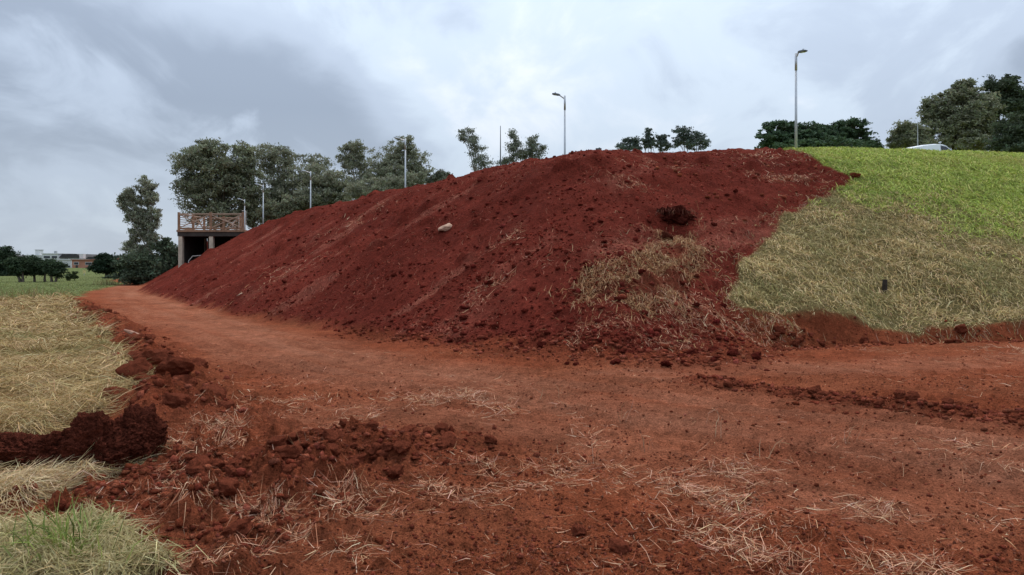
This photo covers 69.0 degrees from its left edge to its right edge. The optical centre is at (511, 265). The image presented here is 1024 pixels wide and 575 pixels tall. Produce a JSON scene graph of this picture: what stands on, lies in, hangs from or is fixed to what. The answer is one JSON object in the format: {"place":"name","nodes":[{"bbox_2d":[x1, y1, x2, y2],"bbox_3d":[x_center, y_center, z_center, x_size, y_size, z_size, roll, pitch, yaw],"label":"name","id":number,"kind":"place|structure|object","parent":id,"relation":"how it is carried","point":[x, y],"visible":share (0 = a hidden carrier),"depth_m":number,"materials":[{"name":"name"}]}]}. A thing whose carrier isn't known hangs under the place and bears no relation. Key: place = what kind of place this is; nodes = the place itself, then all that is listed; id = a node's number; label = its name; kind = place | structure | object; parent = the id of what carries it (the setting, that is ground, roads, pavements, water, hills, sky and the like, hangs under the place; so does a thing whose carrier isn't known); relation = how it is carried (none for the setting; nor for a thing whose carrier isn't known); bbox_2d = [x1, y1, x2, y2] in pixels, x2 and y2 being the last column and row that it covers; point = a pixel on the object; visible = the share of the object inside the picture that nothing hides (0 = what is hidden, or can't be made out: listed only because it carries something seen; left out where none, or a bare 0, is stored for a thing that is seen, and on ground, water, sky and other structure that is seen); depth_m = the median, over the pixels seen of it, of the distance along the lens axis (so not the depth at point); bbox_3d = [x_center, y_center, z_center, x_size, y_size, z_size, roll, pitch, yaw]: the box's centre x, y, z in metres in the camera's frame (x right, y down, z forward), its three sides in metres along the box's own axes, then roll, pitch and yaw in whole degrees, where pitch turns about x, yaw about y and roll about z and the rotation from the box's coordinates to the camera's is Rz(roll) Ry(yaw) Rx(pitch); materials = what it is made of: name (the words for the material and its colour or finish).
{"place":"outdoors","nodes":[
{"label":"outdoors","id":0,"kind":"place"},
{"bbox_2d":[0,268,128,299],"bbox_3d":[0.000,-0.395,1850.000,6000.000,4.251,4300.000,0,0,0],"label":"lawn","id":1,"kind":"structure","parent":0,"point":[86,275],"depth_m":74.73,"materials":[{"name":"plant"}]},
{"bbox_2d":[0,245,20,275],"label":"tree","id":2,"kind":"object","parent":1,"relation":"on","point":[6,252],"visible":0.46,"depth_m":109.72,"materials":[{"name":"green plant"}]},
{"bbox_2d":[1,254,35,281],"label":"lawn tree","id":3,"kind":"object","parent":1,"relation":"on","point":[18,267],"visible":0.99,"depth_m":73.62,"materials":[{"name":"green plant"}]},
{"bbox_2d":[24,254,41,281],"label":"lawn tree","id":4,"kind":"object","parent":1,"relation":"on","point":[31,273],"visible":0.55,"depth_m":74.71,"materials":[{"name":"green plant"}]},
{"bbox_2d":[34,257,56,281],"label":"lawn tree","id":5,"kind":"object","parent":1,"relation":"on","point":[39,265],"visible":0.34,"depth_m":74.58,"materials":[{"name":"green plant"}]},
{"bbox_2d":[41,259,68,281],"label":"lawn tree","id":6,"kind":"object","parent":1,"relation":"on","point":[56,270],"visible":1,"depth_m":73.64,"materials":[{"name":"green plant"}]},
{"bbox_2d":[41,251,68,259],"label":"house","id":7,"kind":"structure","parent":1,"relation":"on","point":[55,254],"depth_m":262.00,"materials":[{"name":"white concrete"}]},
{"bbox_2d":[55,259,71,267],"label":"house","id":8,"kind":"structure","parent":1,"relation":"on","point":[69,261],"depth_m":195.00,"materials":[{"name":"white concrete"}]},
{"bbox_2d":[65,271,79,280],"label":"young shrub","id":9,"kind":"object","parent":1,"relation":"on","point":[73,275],"visible":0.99,"depth_m":77.87,"materials":[{"name":"green plant"}]},
{"bbox_2d":[59,254,96,258],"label":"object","id":10,"kind":"structure","parent":1,"relation":"on","point":[69,256],"depth_m":261.60,"materials":[{"name":"grey tile"}]},
{"bbox_2d":[70,254,94,267],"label":"house","id":11,"kind":"structure","parent":1,"relation":"on","point":[82,261],"depth_m":190.00,"materials":[{"name":"brick"}]},
{"bbox_2d":[86,252,118,276],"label":"lawn tree","id":12,"kind":"object","parent":1,"relation":"on","point":[100,265],"visible":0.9,"depth_m":99.08,"materials":[{"name":"green plant"}]},
{"bbox_2d":[0,291,154,434],"bbox_3d":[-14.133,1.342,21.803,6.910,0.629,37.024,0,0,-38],"label":"dry grass","id":13,"kind":"structure","parent":0,"point":[55,352],"depth_m":10.57,"materials":[{"name":"plant"}]},
{"bbox_2d":[0,279,1023,574],"bbox_3d":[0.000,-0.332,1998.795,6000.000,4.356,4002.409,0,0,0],"label":"ground","id":14,"kind":"structure","parent":0,"point":[546,365],"depth_m":5.33,"materials":[{"name":"soil"}]},
{"bbox_2d":[0,431,46,471],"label":"soil lump","id":15,"kind":"object","parent":14,"relation":"on","point":[11,445],"visible":0.3,"depth_m":5.45,"materials":[{"name":"soil"}]},
{"bbox_2d":[22,430,68,470],"bbox_3d":[-3.446,1.427,5.687,0.541,0.381,0.584,0,0,21],"label":"soil lump","id":16,"kind":"object","parent":14,"relation":"on","point":[41,448],"visible":0.35,"depth_m":5.51,"materials":[{"name":"soil"}]},
{"bbox_2d":[0,440,173,513],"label":"straw band","id":17,"kind":"object","parent":14,"relation":"on","point":[23,475],"visible":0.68,"depth_m":5.16,"materials":[{"name":"plant"}]},
{"bbox_2d":[57,410,119,464],"bbox_3d":[-3.200,1.324,5.720,0.500,0.445,0.465,0,0,-29],"label":"soil lump","id":18,"kind":"object","parent":14,"relation":"on","point":[85,432],"visible":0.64,"depth_m":5.56,"materials":[{"name":"soil"}]},
{"bbox_2d":[0,491,176,573],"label":"grass tuft","id":19,"kind":"object","parent":14,"relation":"on","point":[59,531],"visible":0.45,"depth_m":3.81,"materials":[{"name":"plant"}]},
{"bbox_2d":[0,496,209,574],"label":"cut grass","id":20,"kind":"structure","parent":14,"relation":"on","point":[93,563],"depth_m":3.76,"materials":[{"name":"plant"}]},
{"bbox_2d":[92,448,134,469],"bbox_3d":[-3.011,1.456,5.640,0.281,0.188,0.320,0,0,9],"label":"soil lump","id":21,"kind":"object","parent":14,"relation":"on","point":[113,456],"visible":0.73,"depth_m":5.54,"materials":[{"name":"soil"}]},
{"bbox_2d":[101,386,126,398],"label":"soil clod","id":22,"kind":"object","parent":14,"relation":"on","point":[113,389],"visible":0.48,"depth_m":8.20,"materials":[{"name":"soil"}]},
{"bbox_2d":[124,350,140,360],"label":"soil clod","id":23,"kind":"object","parent":14,"relation":"on","point":[133,353],"visible":0.27,"depth_m":11.65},
{"bbox_2d":[122,332,145,343],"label":"soil clod","id":24,"kind":"object","parent":14,"relation":"on","point":[137,336],"visible":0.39,"depth_m":14.40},
{"bbox_2d":[115,357,153,379],"bbox_3d":[-4.818,1.365,9.510,0.450,0.277,0.310,-9,25,-20],"label":"soil clod","id":25,"kind":"object","parent":14,"relation":"on","point":[138,365],"visible":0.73,"depth_m":9.46,"materials":[{"name":"soil"}]},
{"bbox_2d":[106,403,169,460],"bbox_3d":[-2.917,1.302,5.813,0.448,0.442,0.499,0,0,-11],"label":"soil lump","id":26,"kind":"object","parent":14,"relation":"on","point":[141,432],"visible":0.87,"depth_m":5.71,"materials":[{"name":"soil"}]},
{"bbox_2d":[107,237,177,284],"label":"dense bush","id":27,"kind":"object","parent":14,"relation":"on","point":[142,267],"visible":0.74,"depth_m":59.76,"materials":[{"name":"green plant"}]},
{"bbox_2d":[134,372,150,383],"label":"soil clod","id":28,"kind":"object","parent":14,"relation":"on","point":[143,375],"visible":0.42,"depth_m":9.26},
{"bbox_2d":[132,349,168,367],"bbox_3d":[-5.069,1.340,10.418,0.530,0.276,0.406,-24,-21,23],"label":"soil clod","id":29,"kind":"object","parent":14,"relation":"on","point":[158,357],"visible":0.45,"depth_m":10.30,"materials":[{"name":"soil"}]},
{"bbox_2d":[156,354,194,377],"bbox_3d":[-4.047,1.254,9.012,0.373,0.280,0.493,4,-18,22],"label":"soil clod","id":30,"kind":"object","parent":14,"relation":"on","point":[172,365],"visible":0.9,"depth_m":8.86,"materials":[{"name":"soil"}]},
{"bbox_2d":[160,392,190,407],"bbox_3d":[-3.404,1.379,7.512,0.272,0.215,0.284,-19,-35,41],"label":"soil clod","id":31,"kind":"object","parent":14,"relation":"on","point":[174,400],"visible":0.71,"depth_m":7.43,"materials":[{"name":"soil"}]},
{"bbox_2d":[172,375,197,384],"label":"soil clod","id":32,"kind":"object","parent":14,"relation":"on","point":[185,379],"visible":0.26,"depth_m":8.55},
{"bbox_2d":[185,453,201,462],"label":"soil clod","id":33,"kind":"object","parent":14,"relation":"on","point":[189,457],"visible":0.52,"depth_m":5.33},
{"bbox_2d":[185,455,210,474],"bbox_3d":[-2.139,1.368,5.061,0.161,0.098,0.202,-20,16,-1],"label":"soil clod","id":34,"kind":"object","parent":14,"relation":"on","point":[192,467],"visible":0.91,"depth_m":5.03,"materials":[{"name":"soil"}]},
{"bbox_2d":[191,358,206,368],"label":"soil clod","id":35,"kind":"object","parent":14,"relation":"on","point":[198,361],"visible":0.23,"depth_m":11.38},
{"bbox_2d":[199,476,209,485],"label":"soil clod","id":36,"kind":"object","parent":14,"relation":"on","point":[204,480],"visible":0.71,"depth_m":4.79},
{"bbox_2d":[199,383,227,399],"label":"soil clod","id":37,"kind":"object","parent":14,"relation":"on","point":[219,390],"visible":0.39,"depth_m":8.29,"materials":[{"name":"soil"}]},
{"bbox_2d":[210,458,225,469],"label":"soil clod","id":38,"kind":"object","parent":14,"relation":"on","point":[218,463],"visible":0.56,"depth_m":5.21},
{"bbox_2d":[213,478,239,497],"bbox_3d":[-1.868,1.453,4.862,0.157,0.136,0.182,18,-22,-32],"label":"soil clod","id":39,"kind":"object","parent":14,"relation":"on","point":[226,487],"visible":0.92,"depth_m":4.81,"materials":[{"name":"soil"}]},
{"bbox_2d":[217,400,235,410],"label":"soil clod","id":40,"kind":"object","parent":14,"relation":"on","point":[227,405],"visible":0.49,"depth_m":7.77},
{"bbox_2d":[225,468,236,475],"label":"soil clod","id":41,"kind":"object","parent":14,"relation":"on","point":[231,471],"visible":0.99,"depth_m":5.06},
{"bbox_2d":[220,518,253,536],"bbox_3d":[-1.616,1.546,4.375,0.188,0.093,0.187,-21,-5,-14],"label":"soil clod","id":42,"kind":"object","parent":14,"relation":"on","point":[241,526],"visible":0.77,"depth_m":4.32,"materials":[{"name":"soil"}]},
{"bbox_2d":[271,434,285,447],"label":"soil clod","id":43,"kind":"object","parent":14,"relation":"on","point":[279,440],"visible":0.84,"depth_m":5.79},
{"bbox_2d":[273,445,302,459],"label":"soil clod","id":44,"kind":"object","parent":14,"relation":"on","point":[288,451],"visible":0.75,"depth_m":5.50,"materials":[{"name":"soil"}]},
{"bbox_2d":[282,463,294,474],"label":"soil clod","id":45,"kind":"object","parent":14,"relation":"on","point":[288,469],"visible":0.91,"depth_m":5.18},
{"bbox_2d":[285,432,297,444],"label":"soil clod","id":46,"kind":"object","parent":14,"relation":"on","point":[292,435],"visible":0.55,"depth_m":5.95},
{"bbox_2d":[292,440,310,448],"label":"soil clod","id":47,"kind":"object","parent":14,"relation":"on","point":[304,444],"visible":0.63,"depth_m":5.67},
{"bbox_2d":[322,429,339,438],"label":"soil clod","id":48,"kind":"object","parent":14,"relation":"on","point":[330,433],"visible":0.59,"depth_m":6.23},
{"bbox_2d":[328,443,340,455],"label":"soil clod","id":49,"kind":"object","parent":14,"relation":"on","point":[334,449],"visible":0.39,"depth_m":5.81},
{"bbox_2d":[346,458,359,467],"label":"soil clod","id":50,"kind":"object","parent":14,"relation":"on","point":[355,461],"visible":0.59,"depth_m":5.53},
{"bbox_2d":[347,453,366,462],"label":"soil clod","id":51,"kind":"object","parent":14,"relation":"on","point":[361,457],"visible":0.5,"depth_m":5.88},
{"bbox_2d":[365,421,378,431],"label":"soil clod","id":52,"kind":"object","parent":14,"relation":"on","point":[373,425],"visible":0.83,"depth_m":6.55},
{"bbox_2d":[367,442,381,455],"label":"soil clod","id":53,"kind":"object","parent":14,"relation":"on","point":[375,447],"visible":0.55,"depth_m":5.97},
{"bbox_2d":[375,449,388,458],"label":"soil clod","id":54,"kind":"object","parent":14,"relation":"on","point":[381,452],"visible":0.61,"depth_m":5.91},
{"bbox_2d":[381,442,393,451],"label":"soil clod","id":55,"kind":"object","parent":54,"relation":"on","point":[387,446],"visible":0.8,"depth_m":5.92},
{"bbox_2d":[387,465,403,478],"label":"soil clod","id":56,"kind":"object","parent":14,"relation":"on","point":[395,471],"visible":0.82,"depth_m":5.56,"materials":[{"name":"soil"}]},
{"bbox_2d":[393,440,410,453],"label":"soil clod","id":57,"kind":"object","parent":14,"relation":"on","point":[401,446],"visible":1,"depth_m":5.86,"materials":[{"name":"soil"}]},
{"bbox_2d":[434,422,448,431],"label":"soil clod","id":58,"kind":"object","parent":14,"relation":"on","point":[440,426],"visible":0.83,"depth_m":6.63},
{"bbox_2d":[441,431,456,447],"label":"soil clod","id":59,"kind":"object","parent":14,"relation":"on","point":[449,438],"visible":0.91,"depth_m":6.31,"materials":[{"name":"soil"}]},
{"bbox_2d":[484,435,496,443],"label":"soil clod","id":60,"kind":"object","parent":14,"relation":"on","point":[491,439],"visible":0.97,"depth_m":6.44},
{"bbox_2d":[0,148,1023,574],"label":"soil crumbs","id":61,"kind":"object","parent":14,"relation":"on","point":[240,472],"visible":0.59,"depth_m":7.79,"materials":[{"name":"soil"}]},
{"bbox_2d":[162,384,862,463],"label":"dead stalks","id":62,"kind":"object","parent":14,"relation":"on","point":[641,435],"visible":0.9,"depth_m":6.61,"materials":[{"name":"plant"}]},
{"bbox_2d":[16,149,1023,574],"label":"loose straw","id":63,"kind":"object","parent":14,"relation":"on","point":[696,491],"visible":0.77,"depth_m":5.10,"materials":[{"name":"plant"}]},
{"bbox_2d":[69,149,1023,574],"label":"soil grains","id":64,"kind":"object","parent":14,"relation":"on","point":[559,545],"visible":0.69,"depth_m":5.54},
{"bbox_2d":[571,523,586,535],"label":"soil clod","id":65,"kind":"object","parent":14,"relation":"on","point":[578,529],"visible":0.94,"depth_m":4.39,"materials":[{"name":"soil"}]},
{"bbox_2d":[608,537,628,554],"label":"soil clod","id":66,"kind":"object","parent":14,"relation":"on","point":[618,546],"visible":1,"depth_m":4.12,"materials":[{"name":"soil"}]},
{"bbox_2d":[727,349,737,355],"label":"soil clod","id":67,"kind":"object","parent":14,"relation":"on","point":[732,352],"visible":1,"depth_m":12.41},
{"bbox_2d":[893,389,905,398],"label":"soil clod","id":68,"kind":"object","parent":14,"relation":"on","point":[898,393],"visible":0.91,"depth_m":8.23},
{"bbox_2d":[903,391,919,400],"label":"soil clod","id":69,"kind":"object","parent":14,"relation":"on","point":[912,395],"visible":1,"depth_m":8.12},
{"bbox_2d":[941,397,954,404],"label":"soil clod","id":70,"kind":"object","parent":14,"relation":"on","point":[948,400],"visible":0.92,"depth_m":7.90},
{"bbox_2d":[0,0,1023,254],"label":"sky","id":71,"kind":"structure","parent":0,"point":[96,96],"materials":[{"name":"grey"}]},
{"bbox_2d":[99,285,1023,503],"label":"dirt track","id":72,"kind":"structure","parent":0,"point":[244,341],"depth_m":8.45,"materials":[{"name":"soil"}]},
{"bbox_2d":[139,147,1021,353],"bbox_3d":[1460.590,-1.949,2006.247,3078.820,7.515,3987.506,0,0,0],"label":"embankment","id":73,"kind":"structure","parent":0,"point":[532,181],"depth_m":21.03,"materials":[{"name":"soil"}]},
{"bbox_2d":[113,175,162,254],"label":"eucalyptus tree","id":74,"kind":"object","parent":73,"relation":"on","point":[142,219],"visible":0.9,"depth_m":65.70,"materials":[{"name":"green plant"}]},
{"bbox_2d":[176,212,247,267],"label":"lookout deck","id":75,"kind":"structure","parent":73,"relation":"on","point":[193,241],"depth_m":49.08,"materials":[{"name":"concrete"}]},
{"bbox_2d":[166,137,273,229],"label":"broad tree","id":76,"kind":"object","parent":73,"relation":"on","point":[230,178],"visible":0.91,"depth_m":99.42,"materials":[{"name":"green plant"}]},
{"bbox_2d":[247,142,334,224],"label":"broad tree","id":77,"kind":"object","parent":73,"relation":"on","point":[283,182],"visible":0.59,"depth_m":104.06,"materials":[{"name":"green plant"}]},
{"bbox_2d":[256,185,353,220],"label":"bush","id":78,"kind":"object","parent":73,"relation":"on","point":[275,210],"visible":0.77,"depth_m":96.29,"materials":[{"name":"green plant"}]},
{"bbox_2d":[285,161,354,208],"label":"broad tree","id":79,"kind":"object","parent":73,"relation":"on","point":[326,179],"visible":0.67,"depth_m":97.00,"materials":[{"name":"green plant"}]},
{"bbox_2d":[335,139,375,198],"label":"eucalyptus tree","id":80,"kind":"object","parent":73,"relation":"on","point":[353,158],"visible":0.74,"depth_m":91.53,"materials":[{"name":"green plant"}]},
{"bbox_2d":[341,169,427,199],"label":"bush","id":81,"kind":"object","parent":73,"relation":"on","point":[395,183],"visible":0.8,"depth_m":85.47,"materials":[{"name":"green plant"}]},
{"bbox_2d":[363,134,435,188],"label":"upright tree","id":82,"kind":"object","parent":73,"relation":"on","point":[395,160],"visible":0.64,"depth_m":94.41,"materials":[{"name":"green plant"}]},
{"bbox_2d":[424,169,452,183],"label":"bush","id":83,"kind":"object","parent":73,"relation":"on","point":[439,174],"visible":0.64,"depth_m":69.42,"materials":[{"name":"green plant"}]},
{"bbox_2d":[438,223,451,230],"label":"pale stone","id":84,"kind":"object","parent":73,"relation":"on","point":[447,227],"visible":1,"depth_m":22.16,"materials":[{"name":"stone"}]},
{"bbox_2d":[145,149,804,349],"bbox_3d":[-4.564,-1.507,33.549,19.292,6.456,42.056,0,0,-40],"label":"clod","id":85,"kind":"object","parent":73,"relation":"on","point":[518,263],"visible":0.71,"depth_m":19.20,"materials":[{"name":"soil"}]},
{"bbox_2d":[456,126,494,170],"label":"eucalyptus tree","id":86,"kind":"object","parent":73,"relation":"on","point":[472,139],"visible":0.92,"depth_m":61.97,"materials":[{"name":"green plant"}]},
{"bbox_2d":[495,128,524,165],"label":"eucalyptus tree","id":87,"kind":"object","parent":73,"relation":"on","point":[516,144],"visible":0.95,"depth_m":61.85,"materials":[{"name":"green plant"}]},
{"bbox_2d":[512,133,548,160],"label":"eucalyptus tree","id":88,"kind":"object","parent":73,"relation":"on","point":[533,146],"visible":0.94,"depth_m":61.65,"materials":[{"name":"green plant"}]},
{"bbox_2d":[552,92,565,153],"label":"street lamp","id":89,"kind":"object","parent":73,"relation":"on","point":[557,94],"visible":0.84,"depth_m":42.95,"materials":[{"name":"metal"}]},
{"bbox_2d":[538,185,742,349],"bbox_3d":[3.081,-0.448,17.125,4.363,3.903,9.388,0,0,18],"label":"dry grass patch","id":90,"kind":"object","parent":73,"relation":"on","point":[677,241],"visible":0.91,"depth_m":15.78,"materials":[{"name":"plant"}]},
{"bbox_2d":[632,127,655,151],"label":"distant tree","id":91,"kind":"object","parent":73,"relation":"on","point":[648,141],"visible":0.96,"depth_m":129.78,"materials":[{"name":"green plant"}]},
{"bbox_2d":[652,132,671,151],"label":"distant tree","id":92,"kind":"object","parent":73,"relation":"on","point":[661,141],"visible":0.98,"depth_m":129.50,"materials":[{"name":"green plant"}]},
{"bbox_2d":[662,231,673,239],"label":"soil clod","id":93,"kind":"object","parent":73,"relation":"on","point":[668,235],"visible":0.93,"depth_m":18.46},
{"bbox_2d":[656,205,697,224],"bbox_3d":[4.501,-1.253,20.570,1.659,0.830,1.291,0,0,0],"label":"turf lump","id":94,"kind":"object","parent":73,"relation":"on","point":[680,214],"visible":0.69,"depth_m":20.26,"materials":[{"name":"soil"}]},
{"bbox_2d":[771,325,785,334],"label":"soil clod","id":95,"kind":"object","parent":73,"relation":"on","point":[781,329],"visible":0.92,"depth_m":15.21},
{"bbox_2d":[666,125,710,151],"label":"distant tree","id":96,"kind":"object","parent":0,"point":[688,140],"visible":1,"depth_m":129.27,"materials":[{"name":"green plant"}]},
{"bbox_2d":[721,149,1023,342],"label":"grass slope","id":97,"kind":"structure","parent":0,"point":[812,319],"depth_m":18.65,"materials":[{"name":"plant"}]},
{"bbox_2d":[614,135,639,150],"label":"distant tree","id":98,"kind":"object","parent":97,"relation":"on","point":[623,144],"visible":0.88,"depth_m":129.16,"materials":[{"name":"green plant"}]},
{"bbox_2d":[795,49,807,147],"bbox_3d":[13.866,-7.508,35.785,0.280,5.728,0.649,0,0,-33],"label":"street lamp","id":99,"kind":"object","parent":97,"relation":"on","point":[800,51],"visible":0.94,"depth_m":35.95,"materials":[{"name":"metal"}]},
{"bbox_2d":[754,116,884,148],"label":"spreading tree","id":100,"kind":"object","parent":97,"relation":"on","point":[843,132],"visible":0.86,"depth_m":80.75,"materials":[{"name":"green plant"}]},
{"bbox_2d":[694,148,1023,346],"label":"hanging roots","id":101,"kind":"object","parent":97,"relation":"hanging from","point":[796,313],"visible":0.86,"depth_m":16.46,"materials":[{"name":"plant"}]},
{"bbox_2d":[783,146,1023,265],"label":"green slope grass","id":102,"kind":"structure","parent":97,"relation":"on","point":[884,153],"depth_m":25.65,"materials":[{"name":"plant"}]},
{"bbox_2d":[884,118,940,148],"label":"tree","id":103,"kind":"object","parent":97,"relation":"on","point":[903,134],"visible":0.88,"depth_m":79.15,"materials":[{"name":"green plant"}]},
{"bbox_2d":[908,144,951,150],"bbox_3d":[21.770,-5.431,39.128,4.350,1.780,2.200,0,0,-3],"label":"van","id":104,"kind":"object","parent":97,"relation":"on","point":[939,147],"visible":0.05,"depth_m":38.42,"materials":[{"name":"white paint"}]},
{"bbox_2d":[954,323,967,332],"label":"soil clod","id":105,"kind":"object","parent":97,"relation":"on","point":[961,328],"visible":1,"depth_m":16.43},
{"bbox_2d":[916,77,1007,150],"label":"broad tree","id":106,"kind":"object","parent":97,"relation":"on","point":[964,126],"visible":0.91,"depth_m":83.53,"materials":[{"name":"green plant"}]},
{"bbox_2d":[979,111,1023,152],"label":"bush","id":107,"kind":"object","parent":97,"relation":"on","point":[1011,139],"visible":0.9,"depth_m":71.34,"materials":[{"name":"green plant"}]},
{"bbox_2d":[979,73,1023,123],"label":"broad tree","id":108,"kind":"object","parent":97,"relation":"on","point":[1008,87],"visible":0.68,"depth_m":86.90,"materials":[{"name":"green plant"}]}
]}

